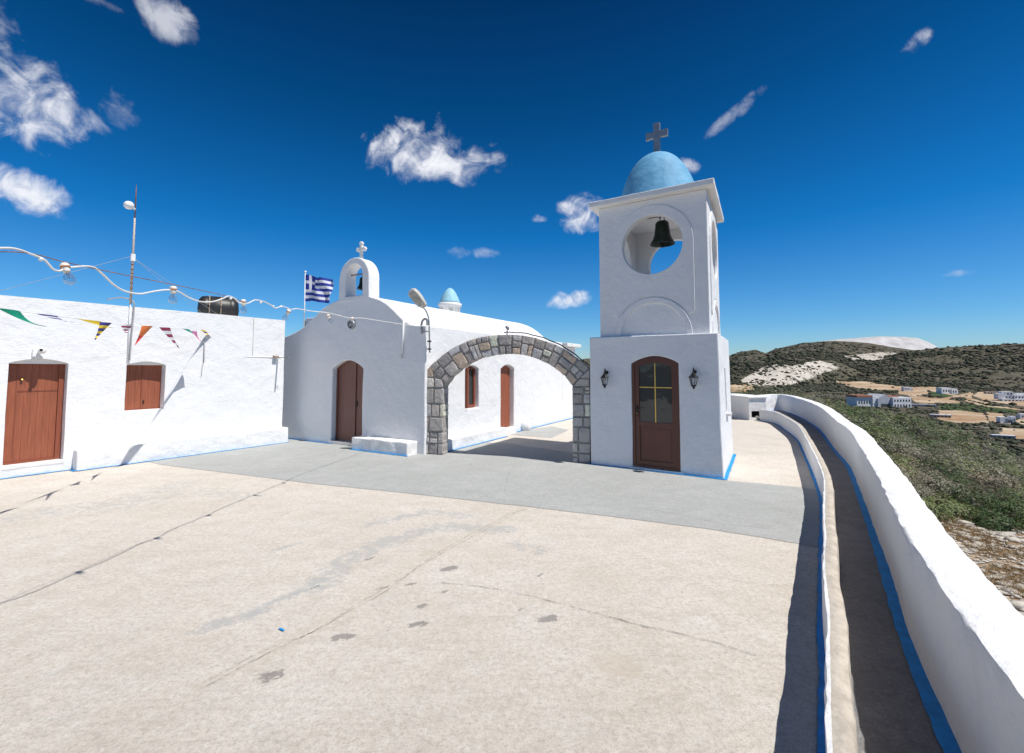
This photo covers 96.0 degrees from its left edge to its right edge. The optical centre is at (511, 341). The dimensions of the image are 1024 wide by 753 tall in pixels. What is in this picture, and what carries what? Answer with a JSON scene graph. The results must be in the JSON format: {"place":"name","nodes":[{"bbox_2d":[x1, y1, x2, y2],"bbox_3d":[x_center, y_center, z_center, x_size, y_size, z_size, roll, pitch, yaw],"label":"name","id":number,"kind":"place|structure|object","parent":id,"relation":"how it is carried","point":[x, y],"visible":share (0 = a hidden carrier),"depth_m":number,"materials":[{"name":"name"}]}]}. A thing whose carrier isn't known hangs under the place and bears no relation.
{"place":"outdoors","nodes":[
{"label":"outdoors","id":0,"kind":"place"},
{"bbox_2d":[0,417,819,752],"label":"terrace","id":1,"kind":"structure","parent":0,"point":[140,603],"depth_m":3.38,"materials":[{"name":"concrete"}]},
{"bbox_2d":[0,295,287,478],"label":"flat roofed house","id":2,"kind":"structure","parent":1,"relation":"on","point":[76,396],"depth_m":9.17,"materials":[{"name":"white paint"}]},
{"bbox_2d":[2,363,65,464],"bbox_3d":[-8.536,1.252,8.225,0.086,1.790,0.746,-2,-4,34],"label":"door","id":3,"kind":"structure","parent":2,"relation":"in","point":[38,415],"depth_m":8.27,"materials":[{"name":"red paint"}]},
{"bbox_2d":[32,347,46,356],"bbox_3d":[-8.315,0.196,8.112,0.266,0.166,0.134,-1,-4,15],"label":"wall lamp","id":4,"kind":"object","parent":2,"relation":"attached to","point":[37,352],"visible":1,"depth_m":8.09,"materials":[{"name":"white metal"}]},
{"bbox_2d":[0,308,208,347],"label":"bunting","id":5,"kind":"object","parent":2,"relation":"hanging from","point":[103,326],"visible":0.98,"depth_m":6.40},
{"bbox_2d":[1,184,216,360],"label":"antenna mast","id":6,"kind":"object","parent":2,"relation":"attached to","point":[128,205],"visible":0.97,"depth_m":9.24,"materials":[{"name":"metal"}]},
{"bbox_2d":[197,295,238,315],"bbox_3d":[-8.329,-0.737,13.068,1.000,1.095,0.774,2,-4,-34],"label":"water tank","id":7,"kind":"object","parent":2,"relation":"on","point":[226,306],"visible":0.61,"depth_m":12.82,"materials":[{"name":"black plastic"}]},
{"bbox_2d":[208,521,500,684],"bbox_3d":[-0.843,2.103,4.281,0.093,0.001,3.706,-2,-4,29],"label":"ground crack","id":8,"kind":"object","parent":1,"relation":"on","point":[337,617],"visible":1,"depth_m":3.36,"materials":[{"name":"grey concrete"}]},
{"bbox_2d":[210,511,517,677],"bbox_3d":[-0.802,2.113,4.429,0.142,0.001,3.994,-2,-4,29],"label":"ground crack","id":9,"kind":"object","parent":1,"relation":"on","point":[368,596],"visible":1,"depth_m":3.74,"materials":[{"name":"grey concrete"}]},
{"bbox_2d":[282,241,580,453],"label":"chapel","id":10,"kind":"structure","parent":1,"relation":"on","point":[343,384],"depth_m":11.52,"materials":[{"name":"white paint"}]},
{"bbox_2d":[305,318,313,325],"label":"roof block","id":11,"kind":"structure","parent":10,"relation":"on","point":[307,320],"depth_m":13.69,"materials":[{"name":"white paint"}]},
{"bbox_2d":[303,271,332,326],"bbox_3d":[-5.512,-1.079,13.059,0.956,1.910,0.279,-1,-4,20],"label":"greek flag","id":12,"kind":"object","parent":10,"relation":"on","point":[319,289],"visible":1,"depth_m":13.05,"materials":[{"name":"blue fabric"}]},
{"bbox_2d":[337,362,356,440],"bbox_3d":[-4.088,1.486,11.429,0.641,1.929,0.055,-2,-4,29],"label":"door","id":13,"kind":"structure","parent":10,"relation":"in","point":[347,384],"depth_m":11.41,"materials":[{"name":"brown wood"}]},
{"bbox_2d":[347,320,354,328],"bbox_3d":[-3.934,-0.405,11.228,0.240,0.240,0.091,-2,-4,29],"label":"bulkhead lamp","id":14,"kind":"object","parent":10,"relation":"attached to","point":[350,325],"visible":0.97,"depth_m":11.20,"materials":[{"name":"metal"}]},
{"bbox_2d":[351,273,362,289],"bbox_3d":[-3.807,-1.457,11.467,0.610,0.444,0.298,-2,-4,29],"label":"chapel bell","id":15,"kind":"object","parent":10,"relation":"hanging from","point":[359,287],"visible":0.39,"depth_m":11.32,"materials":[{"name":"brown metal"}]},
{"bbox_2d":[355,364,362,436],"bbox_3d":[-3.675,1.480,11.178,0.328,1.911,0.095,-2,-4,29],"label":"door","id":16,"kind":"structure","parent":10,"relation":"in","point":[359,388],"depth_m":11.22,"materials":[{"name":"brown wood"}]},
{"bbox_2d":[401,320,403,357],"bbox_3d":[-2.460,-0.040,10.388,0.066,0.851,0.038,-2,-4,29],"label":"white tube","id":17,"kind":"object","parent":10,"relation":"attached to","point":[402,339],"visible":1,"depth_m":10.38,"materials":[{"name":"metal"}]},
{"bbox_2d":[408,288,430,352],"bbox_3d":[-2.010,-0.445,10.021,0.495,1.396,0.267,2,-4,-35],"label":"street lamp","id":18,"kind":"object","parent":10,"relation":"attached to","point":[416,297],"visible":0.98,"depth_m":9.99,"materials":[{"name":"metal"}]},
{"bbox_2d":[0,247,429,325],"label":"string lights","id":19,"kind":"object","parent":18,"relation":"hanging from","point":[65,267],"visible":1,"depth_m":3.44,"materials":[{"name":"metal"}]},
{"bbox_2d":[438,288,461,312],"bbox_3d":[-1.982,-1.058,14.690,0.750,1.280,0.750,-2,-4,29],"label":"roof cupola","id":20,"kind":"object","parent":10,"relation":"on","point":[449,301],"visible":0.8,"depth_m":14.46,"materials":[{"name":"blue paint"}]},
{"bbox_2d":[465,367,474,407],"bbox_3d":[-1.050,1.168,11.651,0.230,1.030,0.590,-2,-4,29],"label":"window","id":21,"kind":"structure","parent":10,"relation":"in","point":[469,371],"depth_m":11.78,"materials":[{"name":"brown wood"}]},
{"bbox_2d":[500,366,508,426],"bbox_3d":[-0.268,1.599,13.225,0.040,1.760,0.717,-2,-4,29],"label":"door","id":22,"kind":"structure","parent":10,"relation":"in","point":[504,370],"depth_m":13.30,"materials":[{"name":"red paint"}]},
{"bbox_2d":[147,439,819,547],"bbox_3d":[-1.303,2.412,9.324,12.826,0.001,5.009,-1,-4,23],"label":"painted floor band","id":23,"kind":"object","parent":1,"relation":"on","point":[479,472],"visible":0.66,"depth_m":7.43,"materials":[{"name":"grey concrete"}]},
{"bbox_2d":[351,436,416,455],"bbox_3d":[-2.887,2.347,10.297,1.725,0.335,0.396,-2,-4,29],"label":"masonry bench","id":24,"kind":"object","parent":23,"relation":"on","point":[396,446],"visible":0.91,"depth_m":10.11,"materials":[{"name":"white paint"}]},
{"bbox_2d":[426,335,590,462],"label":"stone arch","id":25,"kind":"structure","parent":1,"relation":"on","point":[445,369],"depth_m":9.65,"materials":[{"name":"grey stone"}]},
{"bbox_2d":[504,332,589,365],"bbox_3d":[0.700,0.156,9.479,1.828,0.745,0.064,-1,-4,16],"label":"arch cable","id":26,"kind":"object","parent":25,"relation":"on","point":[551,341],"visible":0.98,"depth_m":9.42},
{"bbox_2d":[511,426,566,437],"bbox_3d":[1.011,2.676,13.706,1.245,0.001,2.394,-2,-4,26],"label":"painted floor patch","id":27,"kind":"object","parent":1,"relation":"on","point":[550,431],"visible":0.96,"depth_m":13.38,"materials":[{"name":"white paint"}]},
{"bbox_2d":[443,582,755,654],"bbox_3d":[0.502,2.058,3.528,2.414,0.001,0.118,-2,-4,25],"label":"ground crack","id":28,"kind":"object","parent":1,"relation":"on","point":[624,620],"visible":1,"depth_m":3.35,"materials":[{"name":"grey concrete"}]},
{"bbox_2d":[589,122,735,479],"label":"bell tower","id":29,"kind":"structure","parent":1,"relation":"on","point":[652,346],"depth_m":8.56,"materials":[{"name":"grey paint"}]},
{"bbox_2d":[600,369,608,387],"bbox_3d":[1.767,0.712,8.795,0.159,0.381,0.214,-1,-3,9],"label":"wall lantern","id":30,"kind":"object","parent":29,"relation":"attached to","point":[604,377],"depth_m":8.74,"materials":[{"name":"black metal"}]},
{"bbox_2d":[632,356,680,470],"bbox_3d":[2.610,1.294,8.389,0.846,2.027,0.129,-2,-4,31],"label":"door","id":31,"kind":"structure","parent":29,"relation":"in","point":[655,380],"depth_m":8.41,"materials":[{"name":"brown wood"}]},
{"bbox_2d":[648,217,674,247],"bbox_3d":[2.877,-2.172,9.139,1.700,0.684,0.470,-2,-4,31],"label":"tower bell","id":32,"kind":"object","parent":29,"relation":"hanging from","point":[662,238],"visible":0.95,"depth_m":8.98,"materials":[{"name":"brown metal"}]},
{"bbox_2d":[688,367,698,388],"bbox_3d":[3.145,0.641,7.953,0.159,0.381,0.214,-5,-6,54],"label":"wall lantern","id":33,"kind":"object","parent":29,"relation":"attached to","point":[693,377],"depth_m":7.91,"materials":[{"name":"black metal"}]},
{"bbox_2d":[731,394,766,419],"bbox_3d":[8.814,2.516,17.538,0.728,0.892,1.850,0,-3,-4],"label":"masonry cabinet","id":34,"kind":"object","parent":1,"relation":"on","point":[746,407],"visible":0.76,"depth_m":16.85,"materials":[{"name":"paint"}]},
{"bbox_2d":[0,0,1023,359],"label":"sky","id":35,"kind":"structure","parent":0,"point":[864,159],"materials":[{"name":"blue"}]},
{"bbox_2d":[580,341,1023,611],"bbox_3d":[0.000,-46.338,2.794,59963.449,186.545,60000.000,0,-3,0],"label":"terrain","id":36,"kind":"structure","parent":0,"point":[971,417],"depth_m":782.79,"materials":[{"name":"soil"}]},
{"bbox_2d":[582,341,1023,461],"bbox_3d":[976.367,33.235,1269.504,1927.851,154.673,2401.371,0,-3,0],"label":"hillside scrub","id":37,"kind":"object","parent":36,"relation":"on","point":[869,363],"visible":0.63,"depth_m":882.49,"materials":[{"name":"green plant"}]},
{"bbox_2d":[759,409,857,752],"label":"wall","id":38,"kind":"structure","parent":36,"relation":"on","point":[837,731],"depth_m":2.79,"materials":[{"name":"white paint"}]},
{"bbox_2d":[730,393,1023,752],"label":"parapet wall","id":39,"kind":"structure","parent":36,"relation":"on","point":[958,618],"depth_m":2.47,"materials":[{"name":"white paint"}]},
{"bbox_2d":[730,380,1023,532],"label":"hilltop shrubs","id":40,"kind":"object","parent":36,"relation":"on","point":[979,478],"visible":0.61,"depth_m":11.44,"materials":[{"name":"green plant"}]},
{"bbox_2d":[845,393,911,407],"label":"hotel building","id":41,"kind":"structure","parent":36,"relation":"on","point":[878,400],"depth_m":379.62,"materials":[{"name":"paint"}]},
{"bbox_2d":[901,387,912,390],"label":"flat roofed house","id":42,"kind":"structure","parent":36,"relation":"on","point":[906,389],"depth_m":621.73,"materials":[{"name":"white paint"}]},
{"bbox_2d":[911,404,935,406],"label":"shed","id":43,"kind":"structure","parent":36,"relation":"on","point":[934,405],"depth_m":385.58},
{"bbox_2d":[929,414,951,417],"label":"shed","id":44,"kind":"structure","parent":36,"relation":"on","point":[941,415],"depth_m":292.16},
{"bbox_2d":[936,387,957,393],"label":"flat roofed house","id":45,"kind":"structure","parent":36,"relation":"on","point":[942,390],"depth_m":561.62,"materials":[{"name":"white paint"}]},
{"bbox_2d":[939,512,1023,597],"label":"dry grass","id":46,"kind":"structure","parent":36,"relation":"on","point":[1005,553],"depth_m":5.80,"materials":[{"name":"beige plant"}]},
{"bbox_2d":[940,509,1023,615],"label":"loose stones","id":47,"kind":"object","parent":36,"relation":"on","point":[1009,535],"visible":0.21,"depth_m":5.79,"materials":[{"name":"beige stone"}]},
{"bbox_2d":[984,391,996,393],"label":"flat roofed house","id":48,"kind":"structure","parent":36,"relation":"on","point":[988,392],"depth_m":558.32,"materials":[{"name":"white paint"}]},
{"bbox_2d":[990,434,1015,439],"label":"shed","id":49,"kind":"structure","parent":36,"relation":"on","point":[1013,437],"depth_m":209.71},
{"bbox_2d":[996,416,1015,423],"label":"villa","id":50,"kind":"object","parent":36,"relation":"on","point":[1009,419],"visible":0.93,"depth_m":260.02,"materials":[{"name":"white paint"}]},
{"bbox_2d":[993,391,1023,400],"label":"villa","id":51,"kind":"object","parent":36,"relation":"on","point":[1005,396],"visible":0.9,"depth_m":451.31,"materials":[{"name":"white paint"}]},
{"bbox_2d":[1017,413,1023,418],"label":"flat roofed house","id":52,"kind":"structure","parent":36,"relation":"on","point":[1020,415],"depth_m":280.88,"materials":[{"name":"white paint"}]},
{"bbox_2d":[752,410,943,752],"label":"path","id":53,"kind":"structure","parent":0,"point":[891,714],"depth_m":2.89,"materials":[{"name":"beige concrete"}]},
{"bbox_2d":[820,336,937,349],"bbox_3d":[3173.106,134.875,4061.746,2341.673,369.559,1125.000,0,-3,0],"label":"hill","id":54,"kind":"structure","parent":0,"point":[909,343],"depth_m":4072.64,"materials":[{"name":"white stone"}]}
]}

